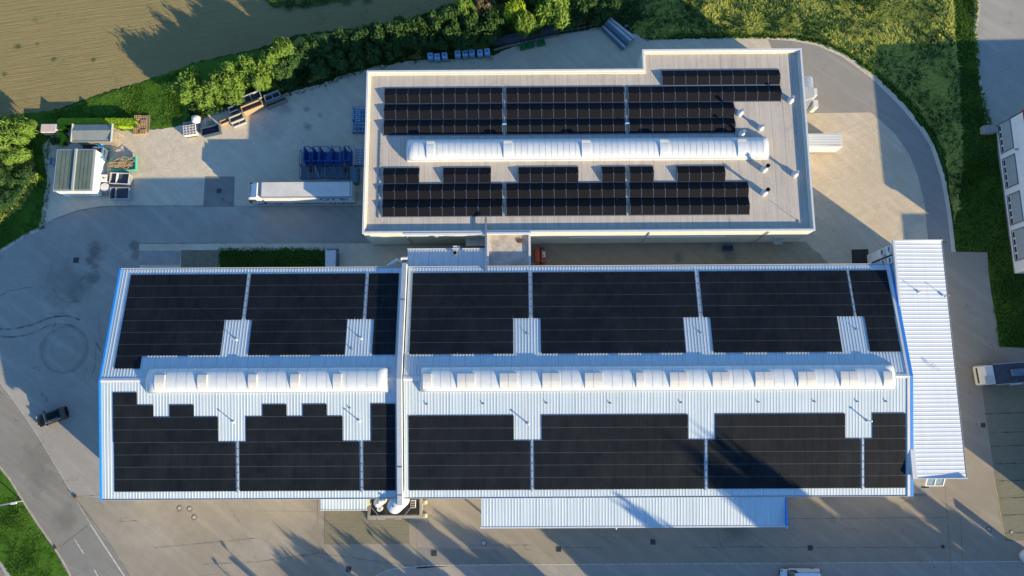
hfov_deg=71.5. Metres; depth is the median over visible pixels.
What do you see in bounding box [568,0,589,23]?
hedge tree
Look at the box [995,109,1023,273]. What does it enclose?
office building
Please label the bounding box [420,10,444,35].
hedge tree
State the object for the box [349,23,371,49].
hedge tree
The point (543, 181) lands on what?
solar array
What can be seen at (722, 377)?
barrel rooflight
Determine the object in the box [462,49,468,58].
plastic tote
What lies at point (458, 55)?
plastic tote
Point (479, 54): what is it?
plastic tote
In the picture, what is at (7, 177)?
shrub
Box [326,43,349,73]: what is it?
hedge tree
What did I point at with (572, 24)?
hedge tree
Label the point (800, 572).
parked van
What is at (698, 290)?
cable tray
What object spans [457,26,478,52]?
hedge tree
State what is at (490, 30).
hedge tree
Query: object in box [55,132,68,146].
shrub
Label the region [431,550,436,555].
drain grate
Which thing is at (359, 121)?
steel grid stack
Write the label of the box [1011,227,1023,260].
window
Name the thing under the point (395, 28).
hedge tree
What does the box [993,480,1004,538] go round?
parking line
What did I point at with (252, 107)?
open trough
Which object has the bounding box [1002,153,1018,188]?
window
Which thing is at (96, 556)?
road patch
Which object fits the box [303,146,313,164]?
steel rack
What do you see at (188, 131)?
bottle crate stack
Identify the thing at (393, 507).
storage silo
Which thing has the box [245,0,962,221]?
meadow
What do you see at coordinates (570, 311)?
solar array
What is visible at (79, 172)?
garage block
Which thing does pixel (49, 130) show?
covered trailer
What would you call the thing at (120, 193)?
waste skip
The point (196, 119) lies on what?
bulk bag
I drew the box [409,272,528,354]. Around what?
solar array
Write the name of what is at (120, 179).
waste skip
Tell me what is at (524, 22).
hedge tree
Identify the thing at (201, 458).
solar array
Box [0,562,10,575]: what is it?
footpath
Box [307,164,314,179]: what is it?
steel rack
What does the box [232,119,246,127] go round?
open trough
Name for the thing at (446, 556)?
repair patch
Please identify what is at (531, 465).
cable tray
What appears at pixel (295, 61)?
hedge tree
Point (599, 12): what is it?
hedge tree
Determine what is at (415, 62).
edge weeds
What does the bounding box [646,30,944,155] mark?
verge grass
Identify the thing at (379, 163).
roof conduit
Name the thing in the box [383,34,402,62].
hedge tree
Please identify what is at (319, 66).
hedge tree
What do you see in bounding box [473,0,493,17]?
hedge tree
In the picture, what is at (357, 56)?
hedge tree
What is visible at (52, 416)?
parked car
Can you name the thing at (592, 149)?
barrel rooflight
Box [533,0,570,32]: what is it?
hedge tree
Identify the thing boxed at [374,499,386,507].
storage silo
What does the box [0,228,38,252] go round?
kerb
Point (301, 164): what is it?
steel rack
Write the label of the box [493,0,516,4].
hedge tree
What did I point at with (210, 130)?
waste skip
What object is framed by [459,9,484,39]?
hedge tree
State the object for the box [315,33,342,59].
hedge tree
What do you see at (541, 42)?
green tub
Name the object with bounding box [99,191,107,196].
pallet crate
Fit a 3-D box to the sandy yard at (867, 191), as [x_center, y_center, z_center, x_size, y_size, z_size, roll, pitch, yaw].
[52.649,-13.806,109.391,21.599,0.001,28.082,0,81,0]
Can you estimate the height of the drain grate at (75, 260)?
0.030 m
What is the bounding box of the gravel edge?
[973,0,989,124]
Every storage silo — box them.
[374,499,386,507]
[387,498,409,513]
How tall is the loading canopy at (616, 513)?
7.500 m
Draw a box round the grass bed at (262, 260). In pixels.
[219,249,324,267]
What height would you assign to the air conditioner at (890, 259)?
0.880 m
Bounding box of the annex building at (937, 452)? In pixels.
[867,239,967,478]
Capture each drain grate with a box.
[73,258,78,262]
[346,566,350,571]
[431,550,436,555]
[650,539,655,544]
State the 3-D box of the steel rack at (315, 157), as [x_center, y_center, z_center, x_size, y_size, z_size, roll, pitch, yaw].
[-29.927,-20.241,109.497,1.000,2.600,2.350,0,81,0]
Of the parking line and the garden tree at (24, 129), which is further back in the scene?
the garden tree at (24, 129)
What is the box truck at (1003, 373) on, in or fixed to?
on the yard at (244, 537)
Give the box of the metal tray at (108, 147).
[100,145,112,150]
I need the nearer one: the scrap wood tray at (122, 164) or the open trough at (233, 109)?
the scrap wood tray at (122, 164)
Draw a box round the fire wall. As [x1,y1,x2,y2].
[397,263,408,505]
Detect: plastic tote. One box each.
[427,52,433,61]
[434,53,440,62]
[441,52,447,61]
[454,50,460,59]
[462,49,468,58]
[468,49,474,58]
[477,49,482,58]
[484,48,490,57]
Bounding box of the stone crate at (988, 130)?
[979,125,996,134]
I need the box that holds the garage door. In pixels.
[63,192,90,195]
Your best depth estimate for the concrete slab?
109.99 m
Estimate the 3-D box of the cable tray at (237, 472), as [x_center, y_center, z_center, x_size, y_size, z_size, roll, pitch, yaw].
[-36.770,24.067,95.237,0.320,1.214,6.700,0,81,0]
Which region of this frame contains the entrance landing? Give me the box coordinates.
[913,479,931,493]
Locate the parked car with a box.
[36,406,68,426]
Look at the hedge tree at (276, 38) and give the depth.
110.74 m
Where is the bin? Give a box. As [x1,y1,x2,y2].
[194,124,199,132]
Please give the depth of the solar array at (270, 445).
95.19 m
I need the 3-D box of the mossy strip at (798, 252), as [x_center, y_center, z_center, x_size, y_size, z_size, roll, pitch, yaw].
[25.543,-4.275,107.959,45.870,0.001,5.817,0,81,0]
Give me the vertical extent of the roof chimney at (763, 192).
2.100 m
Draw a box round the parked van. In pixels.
[779,568,821,575]
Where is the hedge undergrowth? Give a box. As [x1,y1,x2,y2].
[187,0,642,118]
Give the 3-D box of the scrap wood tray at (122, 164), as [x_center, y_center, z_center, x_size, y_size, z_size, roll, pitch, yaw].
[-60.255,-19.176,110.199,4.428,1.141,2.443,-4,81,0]
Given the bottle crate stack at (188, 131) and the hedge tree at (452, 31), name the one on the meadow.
the hedge tree at (452, 31)
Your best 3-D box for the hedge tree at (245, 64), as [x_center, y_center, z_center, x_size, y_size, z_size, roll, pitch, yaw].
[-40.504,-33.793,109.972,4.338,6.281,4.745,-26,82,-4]
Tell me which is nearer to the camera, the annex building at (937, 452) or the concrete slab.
the annex building at (937, 452)
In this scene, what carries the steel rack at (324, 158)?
on the gravel yard at (175, 166)
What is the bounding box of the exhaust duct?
[387,257,407,266]
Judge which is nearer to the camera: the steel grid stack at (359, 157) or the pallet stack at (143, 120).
the steel grid stack at (359, 157)
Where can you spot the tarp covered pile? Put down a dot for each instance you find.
(511, 40)
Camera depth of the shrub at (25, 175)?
109.22 m
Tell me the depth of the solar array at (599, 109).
104.00 m
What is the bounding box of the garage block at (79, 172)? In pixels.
[53,149,105,195]
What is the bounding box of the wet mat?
[851,249,868,263]
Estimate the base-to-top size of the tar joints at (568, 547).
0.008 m
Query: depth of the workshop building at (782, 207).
103.35 m
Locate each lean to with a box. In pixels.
[320,499,371,510]
[407,246,484,265]
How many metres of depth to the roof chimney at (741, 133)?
102.94 m
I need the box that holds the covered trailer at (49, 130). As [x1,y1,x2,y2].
[40,124,60,135]
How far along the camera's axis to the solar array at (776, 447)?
94.97 m
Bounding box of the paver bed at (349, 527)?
[324,509,409,544]
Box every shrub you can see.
[0,164,17,186]
[0,195,10,215]
[2,185,26,206]
[14,165,36,186]
[49,136,60,144]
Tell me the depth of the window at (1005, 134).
108.62 m
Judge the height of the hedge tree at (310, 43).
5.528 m
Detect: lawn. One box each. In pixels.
[0,50,265,248]
[0,470,67,575]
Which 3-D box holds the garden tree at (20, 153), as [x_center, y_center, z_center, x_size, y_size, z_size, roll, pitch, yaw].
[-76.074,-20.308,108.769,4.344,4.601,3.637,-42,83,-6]
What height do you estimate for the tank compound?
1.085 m
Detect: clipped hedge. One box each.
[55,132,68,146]
[57,118,103,126]
[58,125,69,132]
[102,118,138,129]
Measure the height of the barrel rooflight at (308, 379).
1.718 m
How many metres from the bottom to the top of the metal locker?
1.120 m
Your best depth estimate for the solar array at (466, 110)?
104.07 m
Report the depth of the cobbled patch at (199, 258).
108.30 m
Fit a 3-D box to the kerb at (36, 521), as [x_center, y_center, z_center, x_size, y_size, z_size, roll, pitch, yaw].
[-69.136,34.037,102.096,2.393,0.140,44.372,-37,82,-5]
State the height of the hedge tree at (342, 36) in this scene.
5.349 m
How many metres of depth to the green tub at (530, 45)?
113.22 m
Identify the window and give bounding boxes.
[997,118,1013,153]
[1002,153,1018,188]
[1006,190,1023,225]
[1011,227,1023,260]
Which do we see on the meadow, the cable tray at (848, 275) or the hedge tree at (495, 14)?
the hedge tree at (495, 14)
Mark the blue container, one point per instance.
(355, 175)
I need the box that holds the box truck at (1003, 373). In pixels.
[973,362,1023,385]
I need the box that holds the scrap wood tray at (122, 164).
[108,156,137,171]
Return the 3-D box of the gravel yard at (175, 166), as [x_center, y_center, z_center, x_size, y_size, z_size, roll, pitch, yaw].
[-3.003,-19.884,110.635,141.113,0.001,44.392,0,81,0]
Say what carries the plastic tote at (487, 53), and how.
on the gravel yard at (175, 166)
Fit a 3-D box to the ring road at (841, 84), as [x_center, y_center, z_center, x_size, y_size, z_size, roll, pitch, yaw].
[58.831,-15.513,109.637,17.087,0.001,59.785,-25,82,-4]
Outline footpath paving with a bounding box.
[0,567,5,575]
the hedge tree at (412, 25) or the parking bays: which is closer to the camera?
the parking bays
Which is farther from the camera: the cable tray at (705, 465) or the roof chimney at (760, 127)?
the roof chimney at (760, 127)
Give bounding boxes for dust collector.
[804,76,817,112]
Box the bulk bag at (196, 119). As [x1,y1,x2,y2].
[191,115,201,124]
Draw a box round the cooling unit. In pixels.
[411,499,416,507]
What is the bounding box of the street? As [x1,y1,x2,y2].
[378,562,1023,575]
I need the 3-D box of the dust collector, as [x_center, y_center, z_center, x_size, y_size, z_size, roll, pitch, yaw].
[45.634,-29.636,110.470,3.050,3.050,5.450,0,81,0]
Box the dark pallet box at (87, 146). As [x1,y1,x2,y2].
[82,145,93,148]
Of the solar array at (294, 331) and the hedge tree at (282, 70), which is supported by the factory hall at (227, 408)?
the solar array at (294, 331)
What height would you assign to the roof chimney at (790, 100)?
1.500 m
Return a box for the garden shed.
[70,123,119,145]
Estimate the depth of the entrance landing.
102.12 m
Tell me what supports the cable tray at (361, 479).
on the factory hall at (227, 408)
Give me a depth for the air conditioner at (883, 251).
102.46 m
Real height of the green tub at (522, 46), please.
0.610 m
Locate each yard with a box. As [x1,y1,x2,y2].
[0,205,1023,575]
[39,27,955,266]
[797,113,927,263]
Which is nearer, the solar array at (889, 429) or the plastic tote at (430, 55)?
the solar array at (889, 429)
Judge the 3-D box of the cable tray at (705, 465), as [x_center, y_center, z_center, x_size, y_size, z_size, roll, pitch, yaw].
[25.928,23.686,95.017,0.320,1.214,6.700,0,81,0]
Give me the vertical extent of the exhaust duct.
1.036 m
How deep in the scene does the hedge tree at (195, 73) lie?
109.36 m
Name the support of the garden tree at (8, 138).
on the lawn at (206, 67)
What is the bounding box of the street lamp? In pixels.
[0,500,21,505]
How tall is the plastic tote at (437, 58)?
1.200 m
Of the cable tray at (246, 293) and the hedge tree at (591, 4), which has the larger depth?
the hedge tree at (591, 4)
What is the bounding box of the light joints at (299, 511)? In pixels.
[274,500,404,543]
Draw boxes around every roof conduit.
[377,131,381,217]
[484,216,487,270]
[502,87,505,134]
[625,86,628,131]
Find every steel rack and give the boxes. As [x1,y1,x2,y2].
[299,150,306,166]
[299,164,306,179]
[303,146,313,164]
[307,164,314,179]
[312,146,321,166]
[314,165,323,179]
[319,146,331,166]
[324,164,332,178]
[330,146,342,165]
[333,165,341,178]
[342,165,349,178]
[343,146,352,165]
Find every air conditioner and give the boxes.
[880,248,885,255]
[887,245,892,252]
[888,256,893,263]
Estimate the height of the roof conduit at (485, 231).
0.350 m
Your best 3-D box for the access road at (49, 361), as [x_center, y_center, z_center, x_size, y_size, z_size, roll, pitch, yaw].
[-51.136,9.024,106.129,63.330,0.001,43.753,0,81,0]
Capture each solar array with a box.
[113,392,235,491]
[114,274,246,368]
[239,404,359,490]
[246,273,364,354]
[363,404,395,490]
[366,273,398,354]
[382,167,502,217]
[383,87,502,135]
[408,415,529,490]
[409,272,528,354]
[506,86,625,134]
[506,166,626,216]
[532,271,697,353]
[534,414,703,489]
[627,69,781,133]
[629,165,749,215]
[699,270,853,352]
[708,413,860,488]
[849,270,900,351]
[865,413,905,487]
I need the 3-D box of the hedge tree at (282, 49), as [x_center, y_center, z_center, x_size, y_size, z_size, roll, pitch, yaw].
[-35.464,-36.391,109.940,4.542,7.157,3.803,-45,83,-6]
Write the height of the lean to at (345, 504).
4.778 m
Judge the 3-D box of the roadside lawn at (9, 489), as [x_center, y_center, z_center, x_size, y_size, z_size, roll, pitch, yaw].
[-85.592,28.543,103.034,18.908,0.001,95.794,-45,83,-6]
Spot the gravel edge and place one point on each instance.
(978, 13)
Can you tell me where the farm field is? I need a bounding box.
[0,0,473,115]
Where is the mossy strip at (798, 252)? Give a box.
[531,241,828,265]
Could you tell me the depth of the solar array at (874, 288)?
97.95 m
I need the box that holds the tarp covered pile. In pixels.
[494,25,558,50]
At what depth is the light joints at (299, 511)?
102.26 m
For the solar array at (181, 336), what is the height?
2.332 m
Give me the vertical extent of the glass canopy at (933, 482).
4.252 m
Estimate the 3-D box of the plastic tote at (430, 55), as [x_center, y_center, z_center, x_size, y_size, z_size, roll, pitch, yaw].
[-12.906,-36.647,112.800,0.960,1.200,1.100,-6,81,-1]
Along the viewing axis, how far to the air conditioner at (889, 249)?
100.65 m
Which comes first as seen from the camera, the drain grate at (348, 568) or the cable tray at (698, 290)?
the cable tray at (698, 290)
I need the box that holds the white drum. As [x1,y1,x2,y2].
[377,505,383,511]
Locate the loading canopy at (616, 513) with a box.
[480,497,787,529]
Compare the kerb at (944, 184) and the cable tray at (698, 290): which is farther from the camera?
the kerb at (944, 184)
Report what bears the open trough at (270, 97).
on the gravel yard at (175, 166)
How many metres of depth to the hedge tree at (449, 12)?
109.34 m
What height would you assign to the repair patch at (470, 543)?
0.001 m
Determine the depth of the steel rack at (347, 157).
110.02 m
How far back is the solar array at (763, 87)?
104.22 m
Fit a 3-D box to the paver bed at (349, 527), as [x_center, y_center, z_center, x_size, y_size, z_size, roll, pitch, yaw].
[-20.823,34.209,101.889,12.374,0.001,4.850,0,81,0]
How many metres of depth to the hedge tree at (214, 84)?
108.41 m
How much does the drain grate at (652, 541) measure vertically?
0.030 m
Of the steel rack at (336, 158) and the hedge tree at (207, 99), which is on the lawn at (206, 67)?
the hedge tree at (207, 99)
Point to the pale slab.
(159, 257)
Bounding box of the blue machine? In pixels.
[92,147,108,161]
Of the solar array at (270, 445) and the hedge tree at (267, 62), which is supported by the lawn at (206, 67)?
the hedge tree at (267, 62)
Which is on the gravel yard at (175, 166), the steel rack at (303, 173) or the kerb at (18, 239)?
the steel rack at (303, 173)
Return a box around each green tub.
[519,43,527,50]
[526,41,534,48]
[536,38,544,46]
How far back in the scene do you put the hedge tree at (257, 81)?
109.23 m
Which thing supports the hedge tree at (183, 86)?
on the lawn at (206, 67)
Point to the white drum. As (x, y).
(380, 509)
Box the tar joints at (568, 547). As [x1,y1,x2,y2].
[68,205,1023,572]
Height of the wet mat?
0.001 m
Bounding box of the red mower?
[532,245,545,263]
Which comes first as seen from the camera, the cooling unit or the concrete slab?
the cooling unit
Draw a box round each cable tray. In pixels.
[236,442,238,492]
[243,273,249,319]
[360,442,362,491]
[363,273,367,318]
[529,272,531,317]
[531,441,532,490]
[696,271,701,316]
[705,440,706,490]
[847,270,855,315]
[862,439,863,489]
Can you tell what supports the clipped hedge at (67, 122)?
on the gravel yard at (175, 166)
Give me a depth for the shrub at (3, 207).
108.76 m
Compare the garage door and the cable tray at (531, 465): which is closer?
the cable tray at (531, 465)
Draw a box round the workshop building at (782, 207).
[362,48,815,245]
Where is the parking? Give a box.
[977,0,1023,125]
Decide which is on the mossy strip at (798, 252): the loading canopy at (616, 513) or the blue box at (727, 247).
the blue box at (727, 247)
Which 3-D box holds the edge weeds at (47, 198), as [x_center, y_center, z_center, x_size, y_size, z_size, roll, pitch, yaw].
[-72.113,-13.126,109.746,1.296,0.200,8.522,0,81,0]
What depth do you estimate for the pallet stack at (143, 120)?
111.54 m
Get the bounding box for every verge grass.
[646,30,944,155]
[953,0,1023,347]
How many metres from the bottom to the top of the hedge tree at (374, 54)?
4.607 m
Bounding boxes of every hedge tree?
[168,72,203,104]
[181,66,204,82]
[194,80,224,110]
[204,68,234,97]
[218,61,246,91]
[219,81,244,107]
[235,54,265,81]
[243,67,272,91]
[253,49,281,78]
[268,38,296,60]
[269,59,296,81]
[273,36,286,43]
[285,44,307,71]
[301,33,323,66]
[307,53,330,79]
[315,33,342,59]
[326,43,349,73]
[332,25,352,53]
[348,40,366,69]
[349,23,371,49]
[364,41,386,63]
[368,19,389,47]
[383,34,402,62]
[384,13,403,38]
[399,13,426,35]
[399,31,418,52]
[415,27,437,49]
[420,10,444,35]
[434,34,448,51]
[440,3,461,25]
[440,20,462,47]
[453,0,475,19]
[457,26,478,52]
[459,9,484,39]
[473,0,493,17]
[478,18,501,46]
[481,5,509,27]
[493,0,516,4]
[503,0,527,24]
[512,9,535,38]
[524,0,536,8]
[529,13,543,37]
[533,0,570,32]
[559,15,574,31]
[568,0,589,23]
[572,0,599,12]
[591,0,610,25]
[601,0,621,14]
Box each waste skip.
[109,172,132,185]
[109,187,132,200]
[200,124,221,137]
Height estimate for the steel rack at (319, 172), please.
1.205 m
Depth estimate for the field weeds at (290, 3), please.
114.90 m
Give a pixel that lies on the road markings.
(538, 564)
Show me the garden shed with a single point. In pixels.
(93, 135)
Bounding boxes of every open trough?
[219,117,231,125]
[227,104,241,114]
[229,112,245,123]
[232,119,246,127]
[240,99,265,115]
[241,90,263,104]
[263,90,281,102]
[265,96,287,109]
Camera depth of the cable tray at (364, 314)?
98.98 m
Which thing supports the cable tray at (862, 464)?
on the factory hall at (700, 409)
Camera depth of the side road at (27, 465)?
103.16 m
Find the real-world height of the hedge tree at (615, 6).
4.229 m
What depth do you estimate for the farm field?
114.30 m
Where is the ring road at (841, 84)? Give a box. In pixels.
[768,39,951,259]
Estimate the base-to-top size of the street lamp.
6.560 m
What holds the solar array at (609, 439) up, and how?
on the factory hall at (700, 409)
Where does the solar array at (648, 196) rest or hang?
on the workshop building at (782, 207)
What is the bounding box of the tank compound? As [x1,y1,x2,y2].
[367,499,422,519]
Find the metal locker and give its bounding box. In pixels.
[49,157,55,167]
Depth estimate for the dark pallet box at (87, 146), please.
110.89 m
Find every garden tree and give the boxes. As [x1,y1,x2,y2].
[0,115,21,153]
[0,143,31,165]
[9,115,38,145]
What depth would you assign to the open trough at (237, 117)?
111.17 m
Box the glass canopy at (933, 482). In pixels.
[916,479,944,486]
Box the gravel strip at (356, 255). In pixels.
[139,243,372,267]
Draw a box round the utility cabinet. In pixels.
[325,249,338,266]
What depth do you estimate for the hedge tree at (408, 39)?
110.23 m
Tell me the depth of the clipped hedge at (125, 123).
110.57 m
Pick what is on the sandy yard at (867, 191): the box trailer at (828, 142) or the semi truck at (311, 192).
the box trailer at (828, 142)
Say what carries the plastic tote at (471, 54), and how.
on the gravel yard at (175, 166)
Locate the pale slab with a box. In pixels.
[140,251,180,264]
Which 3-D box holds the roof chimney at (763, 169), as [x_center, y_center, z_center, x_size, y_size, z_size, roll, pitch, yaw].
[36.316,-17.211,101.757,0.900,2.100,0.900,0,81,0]
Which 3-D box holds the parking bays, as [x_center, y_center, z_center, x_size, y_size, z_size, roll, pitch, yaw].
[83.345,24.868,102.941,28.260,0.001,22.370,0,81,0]
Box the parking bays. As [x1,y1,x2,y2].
[982,384,1023,540]
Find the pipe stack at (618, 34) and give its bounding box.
[600,18,634,49]
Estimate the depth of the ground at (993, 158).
110.44 m
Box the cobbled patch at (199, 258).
[181,250,218,267]
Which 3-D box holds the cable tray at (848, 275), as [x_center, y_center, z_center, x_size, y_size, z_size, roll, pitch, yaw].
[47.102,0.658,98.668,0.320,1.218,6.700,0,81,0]
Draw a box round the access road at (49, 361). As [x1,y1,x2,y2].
[0,206,369,497]
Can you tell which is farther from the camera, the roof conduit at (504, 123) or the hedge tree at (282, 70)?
the hedge tree at (282, 70)
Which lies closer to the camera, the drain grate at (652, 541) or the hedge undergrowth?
the drain grate at (652, 541)
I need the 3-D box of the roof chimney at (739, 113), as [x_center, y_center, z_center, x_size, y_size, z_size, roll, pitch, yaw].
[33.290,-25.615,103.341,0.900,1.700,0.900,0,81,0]
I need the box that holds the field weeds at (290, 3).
[265,0,353,7]
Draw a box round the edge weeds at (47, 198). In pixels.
[39,178,50,228]
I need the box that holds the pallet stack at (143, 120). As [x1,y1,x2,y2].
[133,115,149,134]
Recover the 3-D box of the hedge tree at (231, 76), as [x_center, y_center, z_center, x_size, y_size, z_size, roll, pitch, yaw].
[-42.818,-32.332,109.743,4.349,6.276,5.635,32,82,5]
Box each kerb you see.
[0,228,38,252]
[0,466,70,575]
[921,126,955,250]
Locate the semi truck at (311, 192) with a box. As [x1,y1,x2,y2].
[248,181,355,204]
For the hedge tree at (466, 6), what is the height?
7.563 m
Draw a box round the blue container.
[351,167,359,184]
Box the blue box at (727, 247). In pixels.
[722,245,732,250]
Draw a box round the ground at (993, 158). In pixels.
[41,0,1023,347]
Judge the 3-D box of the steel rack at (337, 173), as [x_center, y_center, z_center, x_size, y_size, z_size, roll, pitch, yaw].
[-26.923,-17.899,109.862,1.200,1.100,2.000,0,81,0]
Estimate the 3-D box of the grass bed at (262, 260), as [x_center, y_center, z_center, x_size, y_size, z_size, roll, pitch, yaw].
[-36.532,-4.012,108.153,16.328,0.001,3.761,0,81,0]
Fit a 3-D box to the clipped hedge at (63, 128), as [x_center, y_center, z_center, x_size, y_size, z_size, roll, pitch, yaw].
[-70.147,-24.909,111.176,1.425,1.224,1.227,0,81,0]
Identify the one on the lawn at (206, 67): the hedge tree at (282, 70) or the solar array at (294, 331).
the hedge tree at (282, 70)
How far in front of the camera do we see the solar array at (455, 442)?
95.11 m
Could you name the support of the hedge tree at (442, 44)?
on the meadow
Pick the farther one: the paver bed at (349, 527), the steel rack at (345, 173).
the steel rack at (345, 173)
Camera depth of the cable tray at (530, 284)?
98.83 m
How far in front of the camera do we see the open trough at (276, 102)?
111.67 m
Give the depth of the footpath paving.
101.08 m
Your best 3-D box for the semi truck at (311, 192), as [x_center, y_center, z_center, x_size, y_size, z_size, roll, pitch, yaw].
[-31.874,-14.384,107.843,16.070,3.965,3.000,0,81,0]
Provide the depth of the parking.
113.03 m
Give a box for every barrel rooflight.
[146,366,389,393]
[407,137,769,161]
[420,364,895,391]
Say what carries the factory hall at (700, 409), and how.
on the yard at (244, 537)
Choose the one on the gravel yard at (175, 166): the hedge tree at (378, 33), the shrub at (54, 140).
the shrub at (54, 140)
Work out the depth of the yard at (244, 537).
101.65 m
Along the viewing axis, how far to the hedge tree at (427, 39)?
110.17 m
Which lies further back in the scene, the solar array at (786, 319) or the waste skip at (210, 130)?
the waste skip at (210, 130)
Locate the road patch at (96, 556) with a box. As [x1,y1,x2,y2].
[60,526,128,575]
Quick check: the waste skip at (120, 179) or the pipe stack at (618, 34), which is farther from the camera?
the pipe stack at (618, 34)
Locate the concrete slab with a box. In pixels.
[203,176,234,206]
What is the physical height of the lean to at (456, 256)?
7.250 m
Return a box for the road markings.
[0,382,1020,575]
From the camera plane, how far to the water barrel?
109.14 m
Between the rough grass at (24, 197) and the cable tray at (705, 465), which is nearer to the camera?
the cable tray at (705, 465)
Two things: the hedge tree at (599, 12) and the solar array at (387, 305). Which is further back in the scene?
the hedge tree at (599, 12)
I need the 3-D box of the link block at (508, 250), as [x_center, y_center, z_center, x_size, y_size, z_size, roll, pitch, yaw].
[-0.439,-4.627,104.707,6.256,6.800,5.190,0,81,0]
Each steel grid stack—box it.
[351,106,365,133]
[353,147,363,166]
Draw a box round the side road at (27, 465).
[0,383,109,575]
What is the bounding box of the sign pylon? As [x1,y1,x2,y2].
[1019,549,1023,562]
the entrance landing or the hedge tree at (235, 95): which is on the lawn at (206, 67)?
the hedge tree at (235, 95)
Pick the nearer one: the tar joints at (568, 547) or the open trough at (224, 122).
the tar joints at (568, 547)
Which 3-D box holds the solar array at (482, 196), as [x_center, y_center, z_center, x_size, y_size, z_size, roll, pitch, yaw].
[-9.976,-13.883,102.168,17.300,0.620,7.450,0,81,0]
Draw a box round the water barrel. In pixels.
[100,183,111,192]
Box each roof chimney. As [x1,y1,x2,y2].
[736,108,743,116]
[738,130,745,136]
[757,124,764,130]
[760,163,769,172]
[760,187,769,196]
[787,95,794,103]
[791,170,799,177]
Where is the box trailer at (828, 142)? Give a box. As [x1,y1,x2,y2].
[808,133,841,152]
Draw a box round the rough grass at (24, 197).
[0,148,38,223]
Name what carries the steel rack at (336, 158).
on the gravel yard at (175, 166)
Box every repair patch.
[417,537,497,548]
[417,548,510,567]
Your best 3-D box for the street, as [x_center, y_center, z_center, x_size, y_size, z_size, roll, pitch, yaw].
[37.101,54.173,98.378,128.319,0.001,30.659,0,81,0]
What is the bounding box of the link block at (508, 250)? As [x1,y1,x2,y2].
[487,235,530,265]
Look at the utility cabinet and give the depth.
106.86 m
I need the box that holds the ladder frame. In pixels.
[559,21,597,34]
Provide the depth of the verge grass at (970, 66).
109.31 m
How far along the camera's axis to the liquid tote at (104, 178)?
109.29 m
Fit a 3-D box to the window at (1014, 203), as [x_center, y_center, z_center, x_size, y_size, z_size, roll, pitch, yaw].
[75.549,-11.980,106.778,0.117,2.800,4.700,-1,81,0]
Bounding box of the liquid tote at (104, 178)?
[100,174,109,183]
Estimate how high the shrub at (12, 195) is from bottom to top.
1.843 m
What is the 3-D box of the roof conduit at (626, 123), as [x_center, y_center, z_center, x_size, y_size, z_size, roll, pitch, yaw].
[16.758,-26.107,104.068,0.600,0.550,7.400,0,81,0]
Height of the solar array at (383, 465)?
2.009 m
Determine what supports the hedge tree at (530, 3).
on the meadow
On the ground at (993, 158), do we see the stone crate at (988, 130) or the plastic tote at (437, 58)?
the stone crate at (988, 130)
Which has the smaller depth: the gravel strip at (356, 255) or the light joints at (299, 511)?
the light joints at (299, 511)
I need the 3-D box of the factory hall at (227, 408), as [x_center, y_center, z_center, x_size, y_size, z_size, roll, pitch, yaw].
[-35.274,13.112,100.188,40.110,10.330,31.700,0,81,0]
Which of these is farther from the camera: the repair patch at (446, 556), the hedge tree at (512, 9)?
the hedge tree at (512, 9)
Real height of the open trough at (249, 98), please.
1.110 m
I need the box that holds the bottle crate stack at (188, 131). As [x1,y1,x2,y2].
[182,121,197,137]
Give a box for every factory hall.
[98,266,401,500]
[403,263,913,498]
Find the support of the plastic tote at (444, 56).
on the gravel yard at (175, 166)
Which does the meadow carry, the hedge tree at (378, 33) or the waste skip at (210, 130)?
the hedge tree at (378, 33)
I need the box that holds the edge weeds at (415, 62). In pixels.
[182,56,493,125]
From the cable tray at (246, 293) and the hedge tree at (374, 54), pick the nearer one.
the cable tray at (246, 293)

